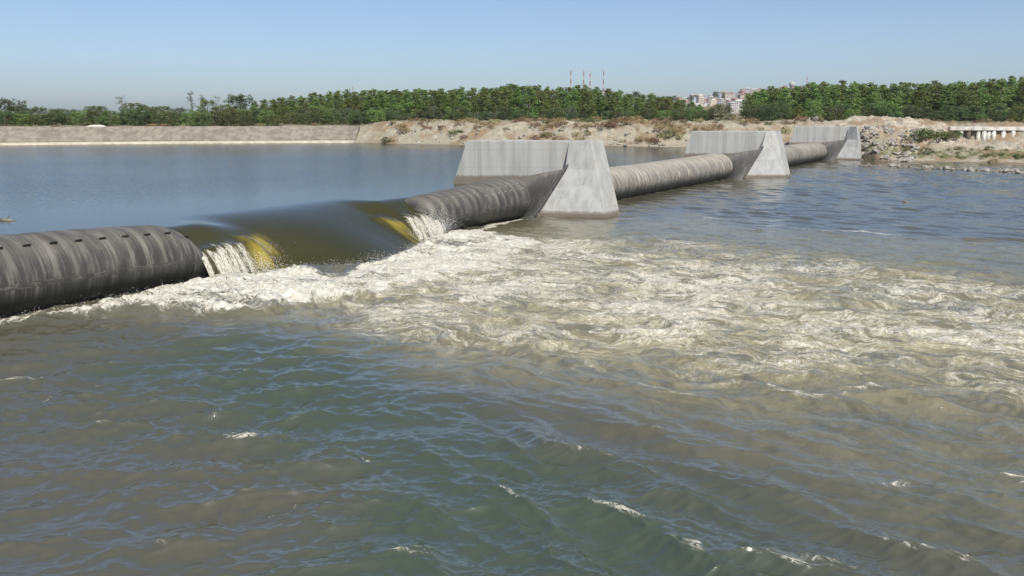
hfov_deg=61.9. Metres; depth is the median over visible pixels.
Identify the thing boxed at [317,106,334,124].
understory tree
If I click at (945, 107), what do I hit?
understory tree
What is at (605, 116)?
understory tree
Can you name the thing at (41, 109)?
round tree
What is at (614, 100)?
poplar tree
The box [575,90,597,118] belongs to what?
poplar tree
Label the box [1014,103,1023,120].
understory tree
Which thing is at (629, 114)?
understory tree
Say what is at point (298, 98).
poplar tree
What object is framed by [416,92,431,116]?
poplar tree
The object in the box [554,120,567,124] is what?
shrub
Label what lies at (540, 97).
poplar tree
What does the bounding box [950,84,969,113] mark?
poplar tree
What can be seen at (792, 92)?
poplar tree
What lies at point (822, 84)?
poplar tree
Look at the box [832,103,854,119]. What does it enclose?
understory tree
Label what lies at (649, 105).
poplar tree
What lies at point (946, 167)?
boulder
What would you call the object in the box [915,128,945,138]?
shrub
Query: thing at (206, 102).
round tree
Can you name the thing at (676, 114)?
understory tree
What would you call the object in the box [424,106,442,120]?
understory tree
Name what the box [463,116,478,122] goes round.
shrub
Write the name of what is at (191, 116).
thicket tree
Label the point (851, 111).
understory tree
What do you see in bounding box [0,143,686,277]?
reservoir water
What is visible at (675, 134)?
shrub
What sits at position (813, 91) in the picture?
poplar tree
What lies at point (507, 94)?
poplar tree
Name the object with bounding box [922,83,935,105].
poplar tree
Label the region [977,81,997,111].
poplar tree
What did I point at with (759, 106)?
understory tree
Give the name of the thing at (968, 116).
understory tree
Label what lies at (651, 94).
poplar tree
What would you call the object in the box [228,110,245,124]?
thicket tree
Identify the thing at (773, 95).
poplar tree
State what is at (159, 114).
thicket tree
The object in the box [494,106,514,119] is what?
understory tree
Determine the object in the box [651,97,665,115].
poplar tree
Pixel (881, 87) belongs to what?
poplar tree
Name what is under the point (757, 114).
understory tree
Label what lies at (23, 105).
oak tree
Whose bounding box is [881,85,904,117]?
poplar tree
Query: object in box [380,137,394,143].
shrub
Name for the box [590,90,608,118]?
poplar tree
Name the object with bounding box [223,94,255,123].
round tree
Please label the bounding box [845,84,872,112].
poplar tree
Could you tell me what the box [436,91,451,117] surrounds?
poplar tree
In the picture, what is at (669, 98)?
poplar tree
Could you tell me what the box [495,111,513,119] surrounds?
understory tree
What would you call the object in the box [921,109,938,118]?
understory tree
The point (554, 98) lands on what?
poplar tree
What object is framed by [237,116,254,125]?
thicket tree
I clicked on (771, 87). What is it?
poplar tree
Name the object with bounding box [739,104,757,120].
understory tree
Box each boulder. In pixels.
[896,157,905,161]
[904,157,912,161]
[921,165,930,169]
[942,166,950,169]
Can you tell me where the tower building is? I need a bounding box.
[693,94,706,106]
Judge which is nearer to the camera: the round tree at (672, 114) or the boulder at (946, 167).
the boulder at (946, 167)
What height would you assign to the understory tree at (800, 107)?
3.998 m
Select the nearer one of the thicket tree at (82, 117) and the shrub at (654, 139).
the shrub at (654, 139)
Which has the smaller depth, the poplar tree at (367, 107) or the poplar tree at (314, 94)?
the poplar tree at (367, 107)
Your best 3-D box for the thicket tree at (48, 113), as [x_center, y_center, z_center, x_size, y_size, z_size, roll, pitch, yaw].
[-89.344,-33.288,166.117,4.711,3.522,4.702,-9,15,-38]
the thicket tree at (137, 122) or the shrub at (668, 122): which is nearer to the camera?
the shrub at (668, 122)
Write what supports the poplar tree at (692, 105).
on the ground
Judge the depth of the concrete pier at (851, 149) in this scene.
137.55 m
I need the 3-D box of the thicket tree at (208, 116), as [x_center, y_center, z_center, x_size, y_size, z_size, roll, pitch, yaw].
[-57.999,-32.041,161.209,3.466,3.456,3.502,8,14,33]
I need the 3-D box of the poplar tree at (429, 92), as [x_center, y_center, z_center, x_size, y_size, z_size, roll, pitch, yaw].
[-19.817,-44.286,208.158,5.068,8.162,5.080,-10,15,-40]
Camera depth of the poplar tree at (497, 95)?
204.03 m
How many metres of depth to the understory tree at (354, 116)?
171.85 m
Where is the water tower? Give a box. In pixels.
[789,82,794,87]
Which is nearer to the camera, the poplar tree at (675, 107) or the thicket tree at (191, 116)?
the thicket tree at (191, 116)
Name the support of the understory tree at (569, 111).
on the ground
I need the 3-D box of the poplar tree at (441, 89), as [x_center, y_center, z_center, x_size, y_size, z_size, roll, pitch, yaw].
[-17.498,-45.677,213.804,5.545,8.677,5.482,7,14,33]
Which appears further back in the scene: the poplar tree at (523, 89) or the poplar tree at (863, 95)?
the poplar tree at (523, 89)
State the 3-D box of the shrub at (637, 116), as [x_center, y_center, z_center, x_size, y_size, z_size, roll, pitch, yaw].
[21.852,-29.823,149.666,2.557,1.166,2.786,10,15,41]
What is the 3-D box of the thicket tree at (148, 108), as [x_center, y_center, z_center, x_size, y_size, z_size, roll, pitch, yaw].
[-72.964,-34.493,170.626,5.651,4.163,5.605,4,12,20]
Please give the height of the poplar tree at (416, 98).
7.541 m
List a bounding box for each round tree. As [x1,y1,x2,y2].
[28,107,46,115]
[82,106,98,118]
[118,102,148,123]
[172,107,188,120]
[196,99,219,121]
[218,103,239,122]
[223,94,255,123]
[665,110,683,120]
[692,113,705,119]
[705,104,735,120]
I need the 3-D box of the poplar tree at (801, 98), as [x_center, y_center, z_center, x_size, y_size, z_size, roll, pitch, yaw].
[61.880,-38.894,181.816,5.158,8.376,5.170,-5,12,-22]
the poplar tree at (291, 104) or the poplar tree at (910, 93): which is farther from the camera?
the poplar tree at (291, 104)
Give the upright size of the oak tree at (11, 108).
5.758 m
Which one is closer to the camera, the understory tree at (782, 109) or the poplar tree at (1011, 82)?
the understory tree at (782, 109)
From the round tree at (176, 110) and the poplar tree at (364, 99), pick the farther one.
the poplar tree at (364, 99)
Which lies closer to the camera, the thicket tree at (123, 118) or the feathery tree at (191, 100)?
the thicket tree at (123, 118)
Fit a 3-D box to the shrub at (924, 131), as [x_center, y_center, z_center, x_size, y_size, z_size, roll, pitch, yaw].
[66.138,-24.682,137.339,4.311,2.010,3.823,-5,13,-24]
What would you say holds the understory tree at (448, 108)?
on the ground
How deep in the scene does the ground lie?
144.40 m
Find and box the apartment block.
[733,99,743,111]
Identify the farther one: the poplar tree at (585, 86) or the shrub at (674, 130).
the poplar tree at (585, 86)
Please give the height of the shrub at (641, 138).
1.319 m
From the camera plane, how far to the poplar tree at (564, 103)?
197.11 m
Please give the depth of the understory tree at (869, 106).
172.28 m
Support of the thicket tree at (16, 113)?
on the ground
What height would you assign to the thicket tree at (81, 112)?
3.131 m
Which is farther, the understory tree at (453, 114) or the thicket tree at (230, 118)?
the understory tree at (453, 114)
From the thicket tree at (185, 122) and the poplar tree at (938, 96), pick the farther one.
the poplar tree at (938, 96)
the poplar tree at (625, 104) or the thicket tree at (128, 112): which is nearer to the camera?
the thicket tree at (128, 112)
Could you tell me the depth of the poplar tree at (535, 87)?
205.12 m
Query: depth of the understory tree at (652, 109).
177.49 m
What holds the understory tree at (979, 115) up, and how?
on the ground
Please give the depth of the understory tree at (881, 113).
168.48 m
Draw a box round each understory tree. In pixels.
[282,113,298,124]
[284,111,298,121]
[295,107,317,123]
[296,113,311,124]
[303,107,324,124]
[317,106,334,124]
[321,108,342,124]
[333,109,347,123]
[339,108,359,123]
[347,110,370,124]
[353,114,368,124]
[366,109,386,121]
[379,108,396,120]
[386,107,400,120]
[397,114,407,120]
[407,109,426,120]
[417,111,432,120]
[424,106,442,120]
[442,106,455,119]
[443,110,464,120]
[448,106,467,120]
[467,112,479,118]
[475,111,490,120]
[488,112,499,119]
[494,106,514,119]
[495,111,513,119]
[512,108,527,118]
[544,107,566,118]
[546,111,560,119]
[562,107,576,119]
[570,111,587,120]
[600,110,614,119]
[609,110,624,119]
[620,110,635,117]
[640,107,659,119]
[654,110,672,119]
[672,108,686,119]
[680,110,694,120]
[691,110,711,120]
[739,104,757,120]
[741,108,760,119]
[752,105,773,120]
[759,102,782,120]
[772,101,794,119]
[784,108,800,119]
[790,105,806,117]
[801,100,826,120]
[819,106,838,121]
[822,104,846,120]
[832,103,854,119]
[843,109,862,118]
[860,102,876,116]
[871,107,893,117]
[874,101,901,116]
[887,106,901,117]
[902,104,927,118]
[914,107,938,120]
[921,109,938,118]
[935,111,949,120]
[936,105,957,119]
[944,104,970,120]
[954,106,977,121]
[955,107,977,120]
[966,105,985,121]
[975,114,987,120]
[984,103,1009,121]
[985,110,1005,121]
[999,111,1014,120]
[1007,106,1023,121]
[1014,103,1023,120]
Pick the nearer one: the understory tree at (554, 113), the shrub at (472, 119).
the shrub at (472, 119)
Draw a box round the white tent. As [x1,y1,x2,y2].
[86,125,105,126]
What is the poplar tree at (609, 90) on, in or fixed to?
on the ground
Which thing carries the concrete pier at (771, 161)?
in the reservoir water at (302, 203)
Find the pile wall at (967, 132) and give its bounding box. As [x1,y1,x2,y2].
[948,126,1023,140]
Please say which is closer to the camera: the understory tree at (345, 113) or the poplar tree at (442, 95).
the understory tree at (345, 113)
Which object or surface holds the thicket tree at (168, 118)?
on the ground
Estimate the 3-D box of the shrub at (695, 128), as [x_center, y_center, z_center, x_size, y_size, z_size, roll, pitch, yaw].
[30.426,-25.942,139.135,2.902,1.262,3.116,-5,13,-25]
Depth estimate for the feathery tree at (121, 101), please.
180.69 m
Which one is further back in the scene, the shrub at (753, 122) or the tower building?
the tower building
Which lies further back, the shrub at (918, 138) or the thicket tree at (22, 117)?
the thicket tree at (22, 117)
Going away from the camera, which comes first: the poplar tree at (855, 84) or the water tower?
the poplar tree at (855, 84)
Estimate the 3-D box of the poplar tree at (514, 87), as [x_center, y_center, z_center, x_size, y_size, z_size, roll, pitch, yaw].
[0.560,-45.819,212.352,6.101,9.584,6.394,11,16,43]
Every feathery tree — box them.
[116,97,127,116]
[185,91,195,117]
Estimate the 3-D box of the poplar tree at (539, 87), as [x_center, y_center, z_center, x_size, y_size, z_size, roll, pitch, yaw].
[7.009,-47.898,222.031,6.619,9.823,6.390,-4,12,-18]
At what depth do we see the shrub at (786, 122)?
149.00 m
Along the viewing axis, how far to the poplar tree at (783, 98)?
192.28 m
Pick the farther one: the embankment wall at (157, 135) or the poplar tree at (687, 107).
the poplar tree at (687, 107)
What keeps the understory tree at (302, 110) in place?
on the ground
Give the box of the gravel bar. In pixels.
[853,164,1023,173]
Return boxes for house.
[727,102,737,112]
[737,94,745,98]
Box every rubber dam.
[0,164,567,316]
[609,146,763,199]
[784,137,847,165]
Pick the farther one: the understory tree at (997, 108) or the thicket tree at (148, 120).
the understory tree at (997, 108)
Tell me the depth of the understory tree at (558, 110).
173.79 m
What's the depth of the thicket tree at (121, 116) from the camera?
168.28 m
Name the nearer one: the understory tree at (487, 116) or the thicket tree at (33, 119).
the thicket tree at (33, 119)
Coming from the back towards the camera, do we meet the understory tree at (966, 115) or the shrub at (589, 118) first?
the understory tree at (966, 115)
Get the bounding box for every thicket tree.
[0,110,18,125]
[4,112,24,125]
[9,113,31,125]
[17,110,34,123]
[25,115,43,125]
[35,114,50,124]
[42,109,65,125]
[48,111,65,124]
[62,110,80,124]
[62,116,75,124]
[71,110,89,124]
[76,114,94,125]
[84,111,103,124]
[87,105,106,124]
[94,115,109,124]
[99,110,120,125]
[113,112,129,124]
[117,108,141,124]
[125,110,142,121]
[127,115,145,125]
[131,109,154,125]
[134,105,160,124]
[141,115,158,125]
[151,106,177,124]
[157,112,181,125]
[160,110,179,125]
[180,109,199,125]
[187,111,207,125]
[191,113,208,125]
[196,109,214,125]
[205,107,226,125]
[212,115,227,124]
[219,107,238,125]
[220,110,240,125]
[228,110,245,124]
[233,109,252,124]
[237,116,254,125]
[241,111,259,125]
[249,109,271,124]
[256,110,274,125]
[264,115,282,125]
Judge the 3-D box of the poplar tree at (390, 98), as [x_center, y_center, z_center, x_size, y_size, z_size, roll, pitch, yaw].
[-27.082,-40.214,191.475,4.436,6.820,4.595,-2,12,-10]
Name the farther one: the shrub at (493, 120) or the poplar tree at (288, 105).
the poplar tree at (288, 105)
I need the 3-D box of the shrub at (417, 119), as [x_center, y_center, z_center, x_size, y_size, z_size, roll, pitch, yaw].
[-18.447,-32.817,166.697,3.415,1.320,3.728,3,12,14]
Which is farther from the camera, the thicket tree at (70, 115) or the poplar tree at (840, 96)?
the poplar tree at (840, 96)
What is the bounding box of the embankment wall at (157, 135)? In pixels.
[0,126,359,144]
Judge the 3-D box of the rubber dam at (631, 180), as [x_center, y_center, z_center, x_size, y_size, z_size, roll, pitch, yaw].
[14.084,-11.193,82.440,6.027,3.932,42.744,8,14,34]
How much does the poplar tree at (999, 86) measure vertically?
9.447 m
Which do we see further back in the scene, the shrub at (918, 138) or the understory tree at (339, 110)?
the understory tree at (339, 110)
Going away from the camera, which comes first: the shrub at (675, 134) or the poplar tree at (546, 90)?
the shrub at (675, 134)
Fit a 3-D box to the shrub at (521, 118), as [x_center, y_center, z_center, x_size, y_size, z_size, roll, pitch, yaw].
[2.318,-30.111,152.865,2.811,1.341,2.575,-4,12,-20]
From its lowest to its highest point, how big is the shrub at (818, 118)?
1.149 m
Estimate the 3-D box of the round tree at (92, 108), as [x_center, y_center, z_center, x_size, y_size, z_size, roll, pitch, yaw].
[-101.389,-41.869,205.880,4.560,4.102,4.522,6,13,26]
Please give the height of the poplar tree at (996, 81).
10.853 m
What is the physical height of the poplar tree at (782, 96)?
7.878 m
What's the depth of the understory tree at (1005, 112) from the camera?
171.07 m
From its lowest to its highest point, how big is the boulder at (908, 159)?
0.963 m
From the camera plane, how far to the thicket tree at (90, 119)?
164.02 m
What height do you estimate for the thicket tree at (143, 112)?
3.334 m
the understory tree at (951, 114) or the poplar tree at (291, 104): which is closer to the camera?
the understory tree at (951, 114)
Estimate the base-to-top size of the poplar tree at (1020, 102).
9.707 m
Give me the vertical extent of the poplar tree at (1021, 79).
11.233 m
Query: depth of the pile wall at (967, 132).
144.48 m
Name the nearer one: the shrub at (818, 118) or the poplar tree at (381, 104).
the shrub at (818, 118)
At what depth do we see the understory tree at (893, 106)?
169.03 m
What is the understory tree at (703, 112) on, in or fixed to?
on the ground
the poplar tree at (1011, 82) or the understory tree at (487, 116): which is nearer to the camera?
the understory tree at (487, 116)
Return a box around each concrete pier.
[453,140,619,217]
[684,131,790,177]
[789,126,862,160]
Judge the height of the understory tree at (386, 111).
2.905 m
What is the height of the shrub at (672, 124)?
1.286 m
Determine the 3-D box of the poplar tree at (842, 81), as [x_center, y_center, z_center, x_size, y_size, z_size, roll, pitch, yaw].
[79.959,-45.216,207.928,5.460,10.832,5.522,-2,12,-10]
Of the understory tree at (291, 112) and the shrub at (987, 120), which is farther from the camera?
the understory tree at (291, 112)
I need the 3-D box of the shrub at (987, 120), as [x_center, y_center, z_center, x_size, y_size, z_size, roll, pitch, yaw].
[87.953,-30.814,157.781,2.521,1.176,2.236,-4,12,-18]
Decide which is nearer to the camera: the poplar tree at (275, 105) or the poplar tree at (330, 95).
the poplar tree at (275, 105)
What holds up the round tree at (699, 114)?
on the ground
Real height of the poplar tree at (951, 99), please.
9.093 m
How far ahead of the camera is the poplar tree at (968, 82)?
195.26 m
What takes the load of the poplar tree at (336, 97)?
on the ground
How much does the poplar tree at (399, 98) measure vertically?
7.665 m
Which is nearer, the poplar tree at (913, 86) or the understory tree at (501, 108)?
the understory tree at (501, 108)
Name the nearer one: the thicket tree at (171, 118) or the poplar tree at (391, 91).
the thicket tree at (171, 118)
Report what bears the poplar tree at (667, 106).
on the ground
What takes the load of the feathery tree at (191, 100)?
on the ground
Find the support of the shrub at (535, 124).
on the ground
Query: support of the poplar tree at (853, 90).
on the ground
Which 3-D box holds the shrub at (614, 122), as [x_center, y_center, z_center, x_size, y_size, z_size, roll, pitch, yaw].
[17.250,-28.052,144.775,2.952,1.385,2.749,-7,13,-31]
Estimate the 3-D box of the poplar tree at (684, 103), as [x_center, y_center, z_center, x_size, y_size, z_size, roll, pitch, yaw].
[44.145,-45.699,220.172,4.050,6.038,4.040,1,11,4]
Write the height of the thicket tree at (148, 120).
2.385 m
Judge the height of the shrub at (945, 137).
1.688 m
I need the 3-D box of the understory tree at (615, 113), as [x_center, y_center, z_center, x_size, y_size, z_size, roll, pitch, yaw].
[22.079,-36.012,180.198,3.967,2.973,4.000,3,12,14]
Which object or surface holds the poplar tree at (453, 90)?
on the ground
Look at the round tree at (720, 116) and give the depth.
173.51 m
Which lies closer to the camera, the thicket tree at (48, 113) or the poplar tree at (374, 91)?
the thicket tree at (48, 113)
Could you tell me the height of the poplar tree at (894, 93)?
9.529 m
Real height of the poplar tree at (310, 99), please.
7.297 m
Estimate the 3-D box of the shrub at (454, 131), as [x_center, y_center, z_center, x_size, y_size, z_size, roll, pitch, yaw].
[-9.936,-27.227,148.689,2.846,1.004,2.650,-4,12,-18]
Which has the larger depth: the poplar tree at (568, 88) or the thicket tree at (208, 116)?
the poplar tree at (568, 88)
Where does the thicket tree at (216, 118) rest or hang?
on the ground
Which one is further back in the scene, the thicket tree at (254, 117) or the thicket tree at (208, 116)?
the thicket tree at (254, 117)
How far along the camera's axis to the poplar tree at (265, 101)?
218.08 m
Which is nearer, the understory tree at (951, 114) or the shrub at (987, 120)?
the shrub at (987, 120)
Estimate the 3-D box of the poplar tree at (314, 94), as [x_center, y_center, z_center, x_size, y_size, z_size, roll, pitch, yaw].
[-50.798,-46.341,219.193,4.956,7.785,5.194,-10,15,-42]
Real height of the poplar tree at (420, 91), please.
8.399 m
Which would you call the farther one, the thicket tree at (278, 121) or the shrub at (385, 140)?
the thicket tree at (278, 121)
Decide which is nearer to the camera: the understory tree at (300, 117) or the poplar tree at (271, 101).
the understory tree at (300, 117)
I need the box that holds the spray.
[2,207,472,319]
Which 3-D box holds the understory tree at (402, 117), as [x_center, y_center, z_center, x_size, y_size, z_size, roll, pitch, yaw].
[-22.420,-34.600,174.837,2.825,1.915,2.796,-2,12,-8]
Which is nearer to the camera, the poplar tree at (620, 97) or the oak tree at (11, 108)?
the oak tree at (11, 108)
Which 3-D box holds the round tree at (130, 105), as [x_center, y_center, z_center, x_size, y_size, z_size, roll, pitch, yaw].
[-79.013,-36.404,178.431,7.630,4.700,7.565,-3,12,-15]
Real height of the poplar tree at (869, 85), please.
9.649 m
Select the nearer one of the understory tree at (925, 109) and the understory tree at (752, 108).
the understory tree at (752, 108)
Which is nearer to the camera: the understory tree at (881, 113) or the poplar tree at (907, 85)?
the understory tree at (881, 113)
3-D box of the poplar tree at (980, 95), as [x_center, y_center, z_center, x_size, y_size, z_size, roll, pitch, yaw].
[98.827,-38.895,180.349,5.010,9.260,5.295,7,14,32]
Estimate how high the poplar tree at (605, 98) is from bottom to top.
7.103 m
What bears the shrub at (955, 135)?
on the ground
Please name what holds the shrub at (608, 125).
on the ground
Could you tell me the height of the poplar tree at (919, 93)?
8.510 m
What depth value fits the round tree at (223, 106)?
179.16 m
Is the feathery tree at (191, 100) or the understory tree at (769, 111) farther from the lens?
the feathery tree at (191, 100)
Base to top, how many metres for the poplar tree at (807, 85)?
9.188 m
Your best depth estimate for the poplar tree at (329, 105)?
193.29 m
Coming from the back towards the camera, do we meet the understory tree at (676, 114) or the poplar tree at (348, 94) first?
the poplar tree at (348, 94)
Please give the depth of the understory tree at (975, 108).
169.48 m
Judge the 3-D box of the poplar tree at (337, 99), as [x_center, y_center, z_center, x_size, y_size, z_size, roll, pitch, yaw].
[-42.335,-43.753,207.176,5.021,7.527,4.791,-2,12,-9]
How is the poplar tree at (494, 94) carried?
on the ground
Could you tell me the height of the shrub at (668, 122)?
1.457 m
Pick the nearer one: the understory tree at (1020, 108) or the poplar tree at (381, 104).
the understory tree at (1020, 108)
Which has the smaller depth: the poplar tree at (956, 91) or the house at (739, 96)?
the poplar tree at (956, 91)
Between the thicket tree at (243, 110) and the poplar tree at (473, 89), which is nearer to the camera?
the thicket tree at (243, 110)
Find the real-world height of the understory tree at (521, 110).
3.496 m
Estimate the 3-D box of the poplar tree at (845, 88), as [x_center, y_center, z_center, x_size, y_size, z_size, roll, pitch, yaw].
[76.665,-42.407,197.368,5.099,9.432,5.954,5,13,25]
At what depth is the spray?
40.54 m
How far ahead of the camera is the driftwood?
40.83 m
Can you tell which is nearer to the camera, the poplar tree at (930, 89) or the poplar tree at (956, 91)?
the poplar tree at (930, 89)
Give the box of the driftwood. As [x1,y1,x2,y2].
[0,216,15,220]
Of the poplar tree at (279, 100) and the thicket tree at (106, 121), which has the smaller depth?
the thicket tree at (106, 121)
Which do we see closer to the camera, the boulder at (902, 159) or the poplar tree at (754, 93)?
the boulder at (902, 159)
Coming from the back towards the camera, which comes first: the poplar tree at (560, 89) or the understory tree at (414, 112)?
the poplar tree at (560, 89)
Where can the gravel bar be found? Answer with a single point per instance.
(990, 170)
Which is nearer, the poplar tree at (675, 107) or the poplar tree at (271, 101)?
the poplar tree at (675, 107)
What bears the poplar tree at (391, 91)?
on the ground
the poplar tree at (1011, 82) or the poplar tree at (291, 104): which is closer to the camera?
the poplar tree at (1011, 82)
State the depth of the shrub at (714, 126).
139.39 m
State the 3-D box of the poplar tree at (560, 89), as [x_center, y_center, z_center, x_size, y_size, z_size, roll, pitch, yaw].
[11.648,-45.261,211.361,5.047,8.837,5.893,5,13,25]
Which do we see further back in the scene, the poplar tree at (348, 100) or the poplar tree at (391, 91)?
the poplar tree at (391, 91)
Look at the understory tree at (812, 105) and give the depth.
165.98 m
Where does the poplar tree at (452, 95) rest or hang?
on the ground
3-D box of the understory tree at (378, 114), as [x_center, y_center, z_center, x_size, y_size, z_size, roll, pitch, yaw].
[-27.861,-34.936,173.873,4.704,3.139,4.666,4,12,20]
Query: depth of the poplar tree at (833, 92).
182.82 m
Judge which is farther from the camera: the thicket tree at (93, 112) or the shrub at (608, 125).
the thicket tree at (93, 112)
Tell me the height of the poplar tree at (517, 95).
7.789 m
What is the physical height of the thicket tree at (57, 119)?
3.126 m
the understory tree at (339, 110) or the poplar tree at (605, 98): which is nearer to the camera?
the understory tree at (339, 110)
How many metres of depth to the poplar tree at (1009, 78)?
192.19 m
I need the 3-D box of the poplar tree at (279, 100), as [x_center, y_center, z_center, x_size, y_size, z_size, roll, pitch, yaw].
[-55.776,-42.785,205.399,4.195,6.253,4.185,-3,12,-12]
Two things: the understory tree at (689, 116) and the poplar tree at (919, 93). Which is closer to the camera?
the understory tree at (689, 116)
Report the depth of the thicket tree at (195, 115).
159.78 m
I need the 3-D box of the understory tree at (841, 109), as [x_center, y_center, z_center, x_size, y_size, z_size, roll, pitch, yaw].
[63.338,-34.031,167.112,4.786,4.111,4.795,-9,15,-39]
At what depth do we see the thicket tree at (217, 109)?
167.19 m
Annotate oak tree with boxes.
[0,97,21,121]
[15,100,38,117]
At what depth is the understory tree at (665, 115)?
177.74 m
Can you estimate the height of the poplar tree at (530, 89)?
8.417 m
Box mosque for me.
[709,93,716,105]
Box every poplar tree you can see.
[258,99,269,108]
[267,99,276,116]
[271,102,280,122]
[275,100,289,119]
[276,97,285,122]
[282,98,291,112]
[286,99,297,119]
[287,95,296,109]
[293,97,302,112]
[295,97,308,120]
[305,93,316,110]
[307,92,321,105]
[309,96,321,121]
[313,94,327,121]
[319,96,334,121]
[322,93,335,110]
[329,92,346,117]
[330,94,344,122]
[340,97,353,120]
[342,89,353,118]
[347,95,364,115]
[349,91,363,111]
[358,90,367,111]
[359,91,366,117]
[362,94,377,115]
[363,88,383,113]
[372,92,392,121]
[383,93,400,120]
[386,90,396,110]
[392,91,406,118]
[397,92,414,120]
[408,91,426,117]
[414,88,428,110]
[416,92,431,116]
[426,90,445,120]
[427,89,437,116]
[435,88,449,112]
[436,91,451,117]
[443,92,464,116]
[445,89,457,107]
[450,86,472,113]
[455,90,471,119]
[460,91,477,114]
[466,88,480,114]
[473,90,490,118]
[477,88,491,116]
[486,90,505,119]
[489,87,503,111]
[496,87,516,117]
[499,86,512,119]
[508,84,523,112]
[508,90,527,119]
[517,86,528,113]
[519,86,543,119]
[525,85,545,113]
[533,91,550,117]
[534,85,542,109]
[542,86,556,107]
[544,89,560,115]
[554,87,566,109]
[554,90,571,119]
[560,87,577,116]
[566,89,583,118]
[571,88,582,113]
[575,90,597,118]
[577,84,595,114]
[587,89,601,116]
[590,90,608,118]
[597,93,612,116]
[600,88,616,114]
[606,92,624,117]
[615,91,623,117]
[620,96,632,114]
[623,94,635,112]
[629,97,643,115]
[631,91,640,113]
[633,94,650,118]
[641,96,657,118]
[644,93,659,118]
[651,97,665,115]
[659,98,673,115]
[661,96,674,112]
[672,101,682,119]
[679,99,686,108]
[684,103,694,118]
[685,101,694,114]
[739,95,751,114]
[741,96,758,108]
[748,91,761,111]
[752,91,769,118]
[760,86,775,117]
[761,88,782,120]
[773,87,795,118]
[775,87,793,119]
[785,89,799,118]
[787,86,802,108]
[792,85,809,117]
[798,85,824,117]
[802,84,817,110]
[815,86,833,120]
[817,82,830,110]
[823,85,842,119]
[832,87,846,119]
[833,80,847,100]
[839,84,849,112]
[839,84,864,118]
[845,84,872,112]
[847,81,860,108]
[858,82,880,111]
[859,86,883,111]
[874,87,895,113]
[875,84,889,105]
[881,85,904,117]
[884,83,904,116]
[897,83,910,107]
[898,87,917,117]
[904,83,924,109]
[908,86,931,115]
[918,85,940,118]
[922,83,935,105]
[928,80,940,97]
[930,84,948,109]
[932,85,947,111]
[937,83,959,120]
[943,82,963,111]
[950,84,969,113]
[956,81,970,105]
[961,84,979,120]
[963,82,985,110]
[970,81,991,118]
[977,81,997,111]
[982,80,1012,119]
[991,78,1008,102]
[996,77,1021,118]
[999,76,1020,110]
[1011,80,1023,120]
[1014,76,1023,121]
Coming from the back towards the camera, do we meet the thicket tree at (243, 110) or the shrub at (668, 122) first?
the thicket tree at (243, 110)
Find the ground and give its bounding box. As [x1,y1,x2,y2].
[0,93,1023,163]
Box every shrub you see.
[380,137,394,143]
[399,126,411,132]
[409,117,425,121]
[421,124,432,128]
[447,129,459,133]
[454,119,466,124]
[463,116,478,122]
[487,118,499,123]
[519,117,531,122]
[527,122,539,125]
[531,117,547,120]
[543,123,558,127]
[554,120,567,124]
[579,116,595,121]
[594,121,615,127]
[604,119,618,125]
[628,115,642,120]
[636,118,648,123]
[637,136,650,141]
[646,136,660,143]
[653,123,668,129]
[655,117,673,122]
[657,119,670,126]
[663,122,676,127]
[664,132,683,138]
[666,126,685,132]
[690,125,707,131]
[711,123,722,127]
[732,116,750,123]
[748,120,760,123]
[779,120,796,124]
[781,127,791,132]
[794,115,809,120]
[811,115,823,120]
[903,134,924,142]
[910,129,939,137]
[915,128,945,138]
[930,131,952,139]
[943,132,962,139]
[980,118,993,122]
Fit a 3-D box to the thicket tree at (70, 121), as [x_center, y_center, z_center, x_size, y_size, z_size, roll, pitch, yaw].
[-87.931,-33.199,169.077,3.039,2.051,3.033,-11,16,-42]
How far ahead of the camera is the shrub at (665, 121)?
143.52 m
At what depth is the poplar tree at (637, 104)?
195.60 m
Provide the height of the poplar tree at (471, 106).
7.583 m
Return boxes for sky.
[0,0,1023,112]
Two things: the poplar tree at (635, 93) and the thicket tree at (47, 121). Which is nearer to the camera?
the thicket tree at (47, 121)
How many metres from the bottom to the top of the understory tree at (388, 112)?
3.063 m
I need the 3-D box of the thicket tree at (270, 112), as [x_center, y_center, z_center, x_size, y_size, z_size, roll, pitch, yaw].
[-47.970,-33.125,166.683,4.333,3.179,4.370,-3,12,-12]
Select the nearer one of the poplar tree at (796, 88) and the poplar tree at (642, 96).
the poplar tree at (796, 88)
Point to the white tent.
(96, 126)
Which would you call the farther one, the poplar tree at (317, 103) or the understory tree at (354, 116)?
the poplar tree at (317, 103)
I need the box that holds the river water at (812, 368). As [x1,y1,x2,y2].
[0,160,1023,575]
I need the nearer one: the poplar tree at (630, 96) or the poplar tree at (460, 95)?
the poplar tree at (460, 95)
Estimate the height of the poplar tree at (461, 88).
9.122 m
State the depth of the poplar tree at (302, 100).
195.31 m
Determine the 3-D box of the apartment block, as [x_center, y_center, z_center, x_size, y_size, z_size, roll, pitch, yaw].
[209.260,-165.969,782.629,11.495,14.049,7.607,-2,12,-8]
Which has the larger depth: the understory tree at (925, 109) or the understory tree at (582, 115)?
the understory tree at (582, 115)
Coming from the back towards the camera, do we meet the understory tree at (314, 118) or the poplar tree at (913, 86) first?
the poplar tree at (913, 86)
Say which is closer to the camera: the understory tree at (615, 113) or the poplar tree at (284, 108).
the understory tree at (615, 113)
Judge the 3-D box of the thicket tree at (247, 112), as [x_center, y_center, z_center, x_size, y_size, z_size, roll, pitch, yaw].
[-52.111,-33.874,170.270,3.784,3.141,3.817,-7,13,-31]
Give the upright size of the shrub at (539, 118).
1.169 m
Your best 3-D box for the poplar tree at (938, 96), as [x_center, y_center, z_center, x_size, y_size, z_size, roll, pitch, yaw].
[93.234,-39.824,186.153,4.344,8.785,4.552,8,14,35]
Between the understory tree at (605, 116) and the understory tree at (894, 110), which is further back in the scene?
the understory tree at (605, 116)
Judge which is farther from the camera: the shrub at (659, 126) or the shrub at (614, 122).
the shrub at (614, 122)

